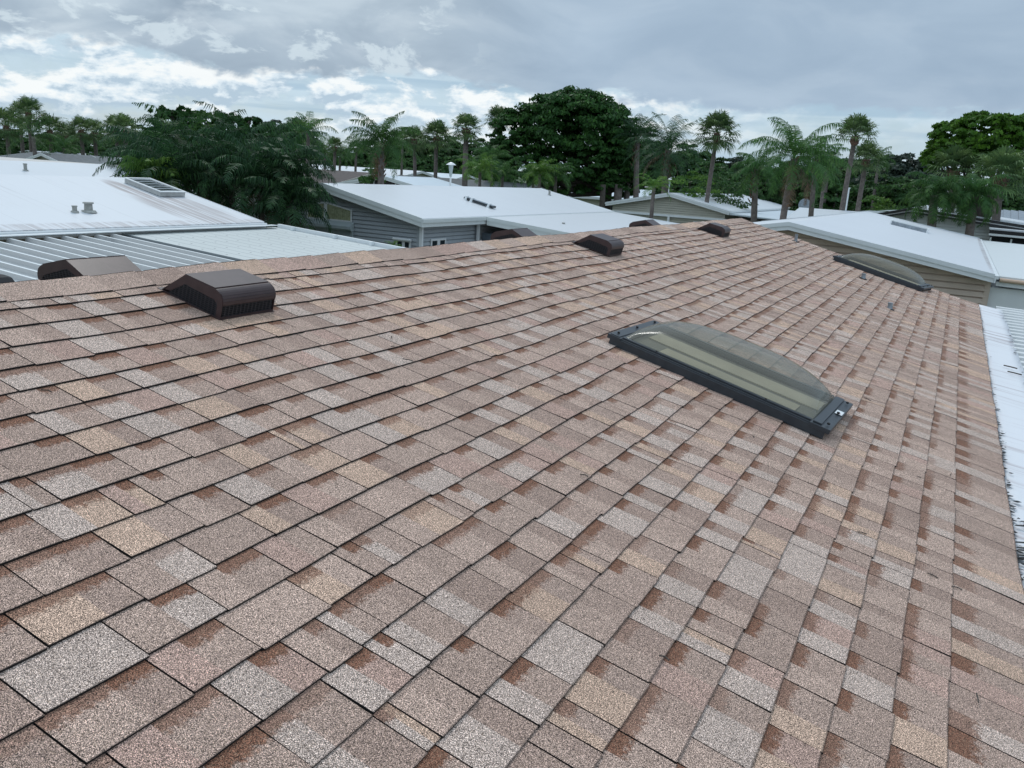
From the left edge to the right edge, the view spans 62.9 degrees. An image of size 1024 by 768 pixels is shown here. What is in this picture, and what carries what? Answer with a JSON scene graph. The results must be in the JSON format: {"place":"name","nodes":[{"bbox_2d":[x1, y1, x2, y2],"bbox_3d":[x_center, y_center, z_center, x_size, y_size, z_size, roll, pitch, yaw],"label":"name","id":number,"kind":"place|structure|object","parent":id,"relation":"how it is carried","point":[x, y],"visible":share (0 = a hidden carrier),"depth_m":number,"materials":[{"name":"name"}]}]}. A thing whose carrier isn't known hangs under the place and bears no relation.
{"place":"outdoors","nodes":[
{"label":"outdoors","id":0,"kind":"place"},
{"bbox_2d":[0,160,130,176],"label":"white roofed house","id":1,"kind":"structure","parent":0,"point":[46,168],"depth_m":27.29,"materials":[{"name":"paint"}]},
{"bbox_2d":[0,174,278,241],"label":"white roofed house","id":2,"kind":"structure","parent":0,"point":[38,207],"depth_m":17.62,"materials":[{"name":"paint"}]},
{"bbox_2d":[124,177,186,195],"bbox_3d":[-8.601,-4.750,20.180,1.280,0.123,0.760,23,21,22],"label":"box skylight","id":3,"kind":"object","parent":2,"relation":"on","point":[154,186],"visible":1,"depth_m":20.06,"materials":[{"name":"white paint"}]},
{"bbox_2d":[312,164,440,177],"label":"white roofed house","id":4,"kind":"structure","parent":0,"point":[388,172],"depth_m":77.21,"materials":[{"name":"paint"}]},
{"bbox_2d":[337,176,460,185],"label":"gabled house","id":5,"kind":"structure","parent":0,"point":[407,180],"depth_m":46.27,"materials":[{"name":"white paint"}]},
{"bbox_2d":[0,218,1023,767],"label":"brown roofed house","id":6,"kind":"structure","parent":0,"point":[486,504],"depth_m":2.66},
{"bbox_2d":[37,255,141,279],"bbox_3d":[-1.986,-0.538,3.970,0.382,0.124,0.322,-5,9,29],"label":"roof vent","id":7,"kind":"object","parent":6,"relation":"on","point":[88,266],"visible":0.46,"depth_m":3.88,"materials":[{"name":"brown metal"}]},
{"bbox_2d":[158,269,275,319],"bbox_3d":[-1.296,-0.429,3.704,0.382,0.124,0.322,25,22,21],"label":"roof vent","id":8,"kind":"object","parent":6,"relation":"on","point":[226,294],"visible":1,"depth_m":3.60,"materials":[{"name":"brown metal"}]},
{"bbox_2d":[491,228,535,239],"bbox_3d":[0.042,-1.373,7.738,0.382,0.124,0.322,-5,9,29],"label":"roof vent","id":9,"kind":"object","parent":6,"relation":"on","point":[512,233],"visible":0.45,"depth_m":7.63,"materials":[{"name":"brown metal"}]},
{"bbox_2d":[572,233,623,255],"bbox_3d":[0.787,-1.287,7.575,0.382,0.124,0.322,25,22,21],"label":"roof vent","id":10,"kind":"object","parent":6,"relation":"on","point":[604,244],"visible":1,"depth_m":7.45,"materials":[{"name":"brown metal"}]},
{"bbox_2d":[697,222,730,237],"bbox_3d":[2.676,-2.065,11.084,0.382,0.124,0.322,25,22,21],"label":"roof vent","id":11,"kind":"object","parent":6,"relation":"on","point":[719,230],"visible":1,"depth_m":10.95,"materials":[{"name":"brown metal"}]},
{"bbox_2d":[607,320,852,438],"bbox_3d":[1.279,-0.134,4.813,1.310,0.226,0.706,26,22,24],"label":"skylight","id":12,"kind":"object","parent":6,"relation":"on","point":[809,409],"visible":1,"depth_m":4.77,"materials":[{"name":"black"}]},
{"bbox_2d":[833,255,933,291],"bbox_3d":[5.349,-1.670,12.010,1.310,0.226,0.706,29,23,30],"label":"skylight","id":13,"kind":"object","parent":6,"relation":"on","point":[890,275],"visible":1,"depth_m":11.95,"materials":[{"name":"black"}]},
{"bbox_2d":[0,0,1023,200],"label":"sky","id":14,"kind":"structure","parent":0,"point":[909,66],"materials":[{"name":"grey"}]},
{"bbox_2d":[568,190,655,209],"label":"white roofed house","id":15,"kind":"structure","parent":0,"point":[594,200],"depth_m":71.77,"materials":[{"name":"paint"}]},
{"bbox_2d":[753,211,998,305],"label":"tan house","id":16,"kind":"structure","parent":0,"point":[959,265],"depth_m":17.65,"materials":[{"name":"white metal"}]},
{"bbox_2d":[890,220,928,232],"bbox_3d":[12.531,-4.971,26.397,1.120,0.125,0.680,21,20,23],"label":"roof skylight","id":17,"kind":"object","parent":16,"relation":"on","point":[910,226],"visible":0.98,"depth_m":26.15,"materials":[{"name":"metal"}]},
{"label":"ground","id":18,"kind":"structure","parent":0,"visible":0},
{"bbox_2d":[8,95,45,151],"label":"fan palm","id":19,"kind":"object","parent":18,"relation":"on","point":[30,103],"visible":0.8,"depth_m":71.38,"materials":[{"name":"green plant"}]},
{"bbox_2d":[0,110,65,158],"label":"feather palm","id":20,"kind":"object","parent":18,"relation":"on","point":[33,139],"visible":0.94,"depth_m":60.36,"materials":[{"name":"green plant"}]},
{"bbox_2d":[33,112,68,152],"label":"fan palm","id":21,"kind":"object","parent":18,"relation":"on","point":[56,123],"visible":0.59,"depth_m":72.42,"materials":[{"name":"green plant"}]},
{"bbox_2d":[0,152,118,163],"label":"grey shingled house","id":22,"kind":"structure","parent":18,"relation":"on","point":[91,160],"depth_m":63.73,"materials":[{"name":"white paint"}]},
{"bbox_2d":[25,153,94,161],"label":"grey gabled house","id":23,"kind":"structure","parent":18,"relation":"on","point":[61,157],"depth_m":60.57,"materials":[{"name":"white paint"}]},
{"bbox_2d":[44,133,80,154],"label":"feather palm","id":24,"kind":"object","parent":18,"relation":"on","point":[66,149],"visible":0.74,"depth_m":68.28,"materials":[{"name":"green plant"}]},
{"bbox_2d":[64,114,96,154],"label":"fan palm","id":25,"kind":"object","parent":18,"relation":"on","point":[78,122],"visible":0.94,"depth_m":71.87,"materials":[{"name":"green plant"}]},
{"bbox_2d":[77,118,108,155],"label":"fan palm","id":26,"kind":"object","parent":18,"relation":"on","point":[94,141],"visible":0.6,"depth_m":74.19,"materials":[{"name":"green plant"}]},
{"bbox_2d":[97,114,133,156],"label":"fan palm","id":27,"kind":"object","parent":18,"relation":"on","point":[108,119],"visible":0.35,"depth_m":69.31,"materials":[{"name":"green plant"}]},
{"bbox_2d":[0,233,233,281],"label":"silver carport","id":28,"kind":"object","parent":18,"relation":"on","point":[23,260],"visible":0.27,"depth_m":14.18,"materials":[{"name":"white paint"}]},
{"bbox_2d":[107,112,141,154],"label":"fan palm","id":29,"kind":"object","parent":18,"relation":"on","point":[121,119],"visible":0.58,"depth_m":67.71,"materials":[{"name":"green plant"}]},
{"bbox_2d":[117,155,189,188],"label":"clump palm","id":30,"kind":"object","parent":18,"relation":"on","point":[140,164],"visible":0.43,"depth_m":22.05,"materials":[{"name":"green plant"}]},
{"bbox_2d":[92,114,221,199],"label":"clump palm","id":31,"kind":"object","parent":18,"relation":"on","point":[118,147],"visible":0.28,"depth_m":23.51,"materials":[{"name":"green plant"}]},
{"bbox_2d":[108,132,236,204],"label":"clump palm","id":32,"kind":"object","parent":18,"relation":"on","point":[186,162],"visible":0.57,"depth_m":22.30,"materials":[{"name":"green plant"}]},
{"bbox_2d":[115,102,230,205],"bbox_3d":[-10.246,-5.694,26.566,3.694,5.980,3.918,11,16,26],"label":"clump palm","id":33,"kind":"object","parent":18,"relation":"on","point":[180,122],"visible":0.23,"depth_m":25.56,"materials":[{"name":"green plant"}]},
{"bbox_2d":[126,123,266,210],"bbox_3d":[-8.955,-4.723,24.156,3.585,5.436,3.901,11,16,26],"label":"clump palm","id":34,"kind":"object","parent":18,"relation":"on","point":[217,198],"visible":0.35,"depth_m":23.30,"materials":[{"name":"green plant"}]},
{"bbox_2d":[160,109,274,208],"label":"clump palm","id":35,"kind":"object","parent":18,"relation":"on","point":[222,138],"visible":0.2,"depth_m":25.12,"materials":[{"name":"green plant"}]},
{"bbox_2d":[137,104,303,187],"bbox_3d":[-11.441,-7.597,33.045,6.109,6.387,4.180,3,14,-1],"label":"broadleaf tree","id":36,"kind":"object","parent":18,"relation":"on","point":[178,112],"visible":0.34,"depth_m":32.13,"materials":[{"name":"green plant"}]},
{"bbox_2d":[167,135,293,220],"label":"clump palm","id":37,"kind":"object","parent":18,"relation":"on","point":[230,196],"visible":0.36,"depth_m":23.36,"materials":[{"name":"green plant"}]},
{"bbox_2d":[188,100,309,213],"bbox_3d":[-8.752,-5.780,26.926,4.095,6.142,3.791,4,14,3],"label":"clump palm","id":38,"kind":"object","parent":18,"relation":"on","point":[270,123],"visible":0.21,"depth_m":26.36,"materials":[{"name":"green plant"}]},
{"bbox_2d":[192,128,324,226],"bbox_3d":[-7.133,-4.394,23.655,3.738,5.256,3.936,11,16,26],"label":"clump palm","id":39,"kind":"object","parent":18,"relation":"on","point":[246,165],"visible":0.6,"depth_m":22.80,"materials":[{"name":"green plant"}]},
{"bbox_2d":[122,224,404,260],"bbox_3d":[-3.953,-1.457,17.310,6.260,3.054,4.400,11,16,26],"label":"white carport","id":40,"kind":"object","parent":18,"relation":"on","point":[281,240],"visible":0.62,"depth_m":17.35,"materials":[{"name":"paint"}]},
{"bbox_2d":[219,116,332,224],"bbox_3d":[-7.502,-5.409,26.378,3.600,5.840,3.522,1,14,-11],"label":"clump palm","id":41,"kind":"object","parent":18,"relation":"on","point":[279,137],"visible":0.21,"depth_m":25.66,"materials":[{"name":"green plant"}]},
{"bbox_2d":[243,145,336,216],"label":"clump palm","id":42,"kind":"object","parent":18,"relation":"on","point":[306,169],"visible":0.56,"depth_m":23.05,"materials":[{"name":"green plant"}]},
{"bbox_2d":[242,176,337,233],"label":"clump palm","id":43,"kind":"object","parent":18,"relation":"on","point":[292,216],"visible":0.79,"depth_m":22.42,"materials":[{"name":"green plant"}]},
{"bbox_2d":[221,169,372,211],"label":"brown shingled house","id":44,"kind":"structure","parent":18,"relation":"on","point":[339,176],"depth_m":54.50,"materials":[{"name":"beige"}]},
{"bbox_2d":[284,111,336,163],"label":"feather palm","id":45,"kind":"object","parent":18,"relation":"on","point":[310,125],"visible":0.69,"depth_m":44.67,"materials":[{"name":"green plant"}]},
{"bbox_2d":[323,136,345,168],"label":"fan palm","id":46,"kind":"object","parent":18,"relation":"on","point":[336,141],"visible":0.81,"depth_m":69.60,"materials":[{"name":"green plant"}]},
{"bbox_2d":[341,135,371,171],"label":"feather palm","id":47,"kind":"object","parent":18,"relation":"on","point":[350,155],"visible":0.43,"depth_m":71.93,"materials":[{"name":"green plant"}]},
{"bbox_2d":[342,111,420,183],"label":"feather palm","id":48,"kind":"object","parent":18,"relation":"on","point":[378,159],"visible":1,"depth_m":32.11,"materials":[{"name":"green plant"}]},
{"bbox_2d":[372,131,438,166],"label":"background tree","id":49,"kind":"object","parent":18,"relation":"on","point":[424,157],"visible":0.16,"depth_m":103.38,"materials":[{"name":"green plant"}]},
{"bbox_2d":[400,125,429,175],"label":"fan palm","id":50,"kind":"object","parent":18,"relation":"on","point":[414,143],"visible":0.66,"depth_m":62.84,"materials":[{"name":"green plant"}]},
{"bbox_2d":[397,152,439,171],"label":"background tree","id":51,"kind":"object","parent":18,"relation":"on","point":[426,165],"visible":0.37,"depth_m":92.53,"materials":[{"name":"green plant"}]},
{"bbox_2d":[418,119,454,177],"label":"fan palm","id":52,"kind":"object","parent":18,"relation":"on","point":[439,128],"visible":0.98,"depth_m":58.96,"materials":[{"name":"green plant"}]},
{"bbox_2d":[427,138,470,168],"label":"background tree","id":53,"kind":"object","parent":18,"relation":"on","point":[451,152],"visible":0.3,"depth_m":98.83,"materials":[{"name":"green plant"}]},
{"bbox_2d":[432,155,475,176],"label":"background tree","id":54,"kind":"object","parent":18,"relation":"on","point":[444,167],"visible":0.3,"depth_m":88.82,"materials":[{"name":"green plant"}]},
{"bbox_2d":[235,183,679,247],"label":"blue grey house","id":55,"kind":"structure","parent":18,"relation":"on","point":[409,216],"depth_m":27.73,"materials":[{"name":"metal"}]},
{"bbox_2d":[307,202,351,221],"bbox_3d":[-5.850,-5.530,26.785,1.820,0.570,0.030,11,16,26],"label":"window","id":56,"kind":"structure","parent":55,"relation":"in","point":[335,212],"depth_m":26.67,"materials":[{"name":"glass"}]},
{"bbox_2d":[447,112,483,185],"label":"fan palm","id":57,"kind":"object","parent":18,"relation":"on","point":[465,119],"visible":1,"depth_m":55.24,"materials":[{"name":"green plant"}]},
{"bbox_2d":[397,175,546,189],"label":"grey shingled house","id":58,"kind":"structure","parent":18,"relation":"on","point":[471,183],"depth_m":59.28,"materials":[{"name":"white paint"}]},
{"bbox_2d":[467,142,516,186],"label":"palm","id":59,"kind":"object","parent":18,"relation":"on","point":[493,152],"visible":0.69,"depth_m":49.98,"materials":[{"name":"green plant"}]},
{"bbox_2d":[482,104,510,180],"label":"fan palm","id":60,"kind":"object","parent":18,"relation":"on","point":[497,109],"visible":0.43,"depth_m":66.44,"materials":[{"name":"green plant"}]},
{"bbox_2d":[520,159,560,187],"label":"palm","id":61,"kind":"object","parent":18,"relation":"on","point":[535,168],"visible":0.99,"depth_m":43.39,"materials":[{"name":"green plant"}]},
{"bbox_2d":[537,162,574,193],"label":"palm","id":62,"kind":"object","parent":18,"relation":"on","point":[560,169],"visible":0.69,"depth_m":44.39,"materials":[{"name":"green plant"}]},
{"bbox_2d":[481,85,649,209],"bbox_3d":[3.987,-15.776,60.098,11.314,10.758,8.323,11,16,26],"label":"round tree","id":63,"kind":"object","parent":18,"relation":"on","point":[575,119],"visible":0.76,"depth_m":57.74,"materials":[{"name":"green plant"}]},
{"bbox_2d":[610,113,666,197],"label":"feather palm","id":64,"kind":"object","parent":18,"relation":"on","point":[639,132],"visible":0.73,"depth_m":56.93,"materials":[{"name":"green plant"}]},
{"bbox_2d":[621,127,678,189],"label":"background tree","id":65,"kind":"object","parent":18,"relation":"on","point":[649,169],"visible":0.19,"depth_m":83.74,"materials":[{"name":"green plant"}]},
{"bbox_2d":[623,112,709,193],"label":"feather palm","id":66,"kind":"object","parent":18,"relation":"on","point":[665,162],"visible":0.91,"depth_m":51.03,"materials":[{"name":"green plant"}]},
{"bbox_2d":[650,175,710,194],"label":"background tree","id":67,"kind":"object","parent":18,"relation":"on","point":[677,187],"visible":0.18,"depth_m":62.79,"materials":[{"name":"green plant"}]},
{"bbox_2d":[670,143,716,178],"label":"background tree","id":68,"kind":"object","parent":18,"relation":"on","point":[692,157],"visible":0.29,"depth_m":96.73,"materials":[{"name":"green plant"}]},
{"bbox_2d":[671,170,722,203],"bbox_3d":[10.676,-10.006,49.865,3.596,5.316,3.304,11,16,26],"label":"shrub","id":69,"kind":"object","parent":18,"relation":"on","point":[694,177],"visible":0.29,"depth_m":49.05,"materials":[{"name":"green plant"}]},
{"bbox_2d":[605,193,789,223],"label":"beige house","id":70,"kind":"structure","parent":18,"relation":"on","point":[680,208],"depth_m":47.80,"materials":[{"name":"white paint"}]},
{"bbox_2d":[680,161,732,186],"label":"background tree","id":71,"kind":"object","parent":18,"relation":"on","point":[704,167],"visible":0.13,"depth_m":78.44,"materials":[{"name":"green plant"}]},
{"bbox_2d":[729,147,788,221],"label":"feather palm","id":72,"kind":"object","parent":18,"relation":"on","point":[755,173],"visible":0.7,"depth_m":42.70,"materials":[{"name":"green plant"}]},
{"bbox_2d":[729,177,790,204],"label":"background tree","id":73,"kind":"object","parent":18,"relation":"on","point":[763,187],"visible":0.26,"depth_m":63.11,"materials":[{"name":"green plant"}]},
{"bbox_2d":[730,210,793,219],"bbox_3d":[18.483,-8.989,52.277,6.000,3.050,17.000,11,16,26],"label":"white carport","id":74,"kind":"object","parent":18,"relation":"on","point":[771,215],"visible":0.02,"depth_m":48.02,"materials":[{"name":"paint"}]},
{"bbox_2d":[736,116,855,219],"bbox_3d":[10.948,-6.916,33.584,4.273,7.370,4.518,-9,19,-41],"label":"feather palm","id":75,"kind":"object","parent":18,"relation":"on","point":[791,171],"visible":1,"depth_m":32.76,"materials":[{"name":"green plant"}]},
{"bbox_2d":[786,207,853,218],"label":"white roofed house","id":76,"kind":"structure","parent":18,"relation":"on","point":[800,212],"depth_m":46.71,"materials":[{"name":"paint"}]},
{"bbox_2d":[791,135,850,216],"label":"feather palm","id":77,"kind":"object","parent":18,"relation":"on","point":[812,200],"visible":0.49,"depth_m":39.97,"materials":[{"name":"green plant"}]},
{"bbox_2d":[806,154,845,208],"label":"feather palm","id":78,"kind":"object","parent":18,"relation":"on","point":[822,198],"visible":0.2,"depth_m":52.92,"materials":[{"name":"green plant"}]},
{"bbox_2d":[790,176,863,210],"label":"background tree","id":79,"kind":"object","parent":18,"relation":"on","point":[833,200],"visible":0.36,"depth_m":60.50,"materials":[{"name":"green plant"}]},
{"bbox_2d":[831,112,879,210],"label":"fan palm","id":80,"kind":"object","parent":18,"relation":"on","point":[858,124],"visible":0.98,"depth_m":46.32,"materials":[{"name":"green plant"}]},
{"bbox_2d":[843,142,886,210],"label":"fan palm","id":81,"kind":"object","parent":18,"relation":"on","point":[868,149],"visible":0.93,"depth_m":49.05,"materials":[{"name":"green plant"}]},
{"bbox_2d":[838,173,898,210],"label":"background tree","id":82,"kind":"object","parent":18,"relation":"on","point":[867,188],"visible":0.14,"depth_m":63.63,"materials":[{"name":"green plant"}]},
{"bbox_2d":[862,146,895,209],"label":"feather palm","id":83,"kind":"object","parent":18,"relation":"on","point":[884,164],"visible":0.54,"depth_m":58.66,"materials":[{"name":"green plant"}]},
{"bbox_2d":[861,195,897,211],"bbox_3d":[18.729,-7.512,43.515,2.304,4.544,1.983,2,14,-6],"label":"shrub","id":84,"kind":"object","parent":18,"relation":"on","point":[878,206],"visible":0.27,"depth_m":42.90,"materials":[{"name":"green plant"}]},
{"bbox_2d":[850,157,923,187],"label":"background tree","id":85,"kind":"object","parent":18,"relation":"on","point":[899,169],"visible":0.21,"depth_m":73.64,"materials":[{"name":"green plant"}]},
{"bbox_2d":[868,176,931,209],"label":"background tree","id":86,"kind":"object","parent":18,"relation":"on","point":[895,193],"visible":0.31,"depth_m":57.93,"materials":[{"name":"green plant"}]},
{"bbox_2d":[889,152,947,198],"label":"background tree","id":87,"kind":"object","parent":18,"relation":"on","point":[908,157],"visible":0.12,"depth_m":80.78,"materials":[{"name":"green plant"}]},
{"bbox_2d":[896,171,967,226],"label":"stout palm","id":88,"kind":"object","parent":18,"relation":"on","point":[933,201],"visible":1,"depth_m":31.67,"materials":[{"name":"green plant"}]},
{"bbox_2d":[854,205,1023,240],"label":"black striped house","id":89,"kind":"structure","parent":18,"relation":"on","point":[982,232],"depth_m":36.56,"materials":[{"name":"white paint"}]},
{"bbox_2d":[922,143,983,212],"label":"fan palm","id":90,"kind":"object","parent":18,"relation":"on","point":[959,156],"visible":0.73,"depth_m":39.24,"materials":[{"name":"green plant"}]},
{"bbox_2d":[918,110,1023,217],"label":"round tree","id":91,"kind":"object","parent":18,"relation":"on","point":[1004,129],"visible":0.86,"depth_m":39.76,"materials":[{"name":"green plant"}]},
{"bbox_2d":[943,173,1012,235],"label":"stout palm","id":92,"kind":"object","parent":18,"relation":"on","point":[973,202],"visible":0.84,"depth_m":31.53,"materials":[{"name":"green plant"}]},
{"bbox_2d":[964,144,1023,220],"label":"fan palm","id":93,"kind":"object","parent":18,"relation":"on","point":[1002,159],"visible":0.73,"depth_m":36.68,"materials":[{"name":"green plant"}]},
{"bbox_2d":[983,240,1023,309],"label":"side room","id":94,"kind":"object","parent":18,"relation":"on","point":[1007,286],"visible":0.24,"depth_m":17.00,"materials":[{"name":"beige metal"}]},
{"bbox_2d":[985,176,1023,210],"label":"background tree","id":95,"kind":"object","parent":18,"relation":"on","point":[1016,204],"visible":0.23,"depth_m":56.55,"materials":[{"name":"green plant"}]},
{"bbox_2d":[989,227,1023,243],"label":"screened porch","id":96,"kind":"object","parent":18,"relation":"on","point":[1016,239],"visible":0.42,"depth_m":34.47,"materials":[{"name":"white paint"}]},
{"bbox_2d":[995,306,1023,368],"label":"ribbed carport","id":97,"kind":"object","parent":18,"relation":"on","point":[1014,319],"visible":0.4,"depth_m":10.78,"materials":[{"name":"white paint"}]},
{"bbox_2d":[1001,209,1023,220],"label":"corrugated shed","id":98,"kind":"structure","parent":18,"relation":"on","point":[1016,215],"depth_m":49.91,"materials":[{"name":"metal"}]},
{"label":"road","id":99,"kind":"structure","parent":0,"visible":0},
{"bbox_2d":[0,106,26,154],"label":"fan palm","id":100,"kind":"object","parent":99,"relation":"on","point":[8,138],"visible":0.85,"depth_m":67.71,"materials":[{"name":"green plant"}]},
{"bbox_2d":[455,152,505,186],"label":"palm","id":101,"kind":"object","parent":99,"relation":"on","point":[478,167],"visible":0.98,"depth_m":44.32,"materials":[{"name":"green plant"}]},
{"bbox_2d":[483,157,525,187],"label":"palm","id":102,"kind":"object","parent":99,"relation":"on","point":[505,167],"visible":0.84,"depth_m":45.35,"materials":[{"name":"green plant"}]},
{"label":"driveway","id":103,"kind":"structure","parent":0,"visible":0},
{"bbox_2d":[635,173,678,218],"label":"feather palm","id":104,"kind":"object","parent":103,"relation":"on","point":[658,183],"visible":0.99,"depth_m":38.42,"materials":[{"name":"green plant"}]},
{"bbox_2d":[694,109,741,202],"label":"fan palm","id":105,"kind":"object","parent":103,"relation":"on","point":[719,121],"visible":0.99,"depth_m":46.35,"materials":[{"name":"green plant"}]},
{"bbox_2d":[691,166,762,208],"bbox_3d":[13.085,-10.418,51.281,3.635,5.688,4.080,-4,16,-26],"label":"shrub","id":106,"kind":"object","parent":103,"relation":"on","point":[718,177],"visible":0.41,"depth_m":50.64,"materials":[{"name":"green plant"}]},
{"bbox_2d":[778,179,819,206],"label":"background tree","id":107,"kind":"object","parent":103,"relation":"on","point":[798,190],"visible":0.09,"depth_m":65.69,"materials":[{"name":"green plant"}]},
{"bbox_2d":[809,157,861,186],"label":"background tree","id":108,"kind":"object","parent":103,"relation":"on","point":[843,175],"visible":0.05,"depth_m":80.53,"materials":[{"name":"green plant"}]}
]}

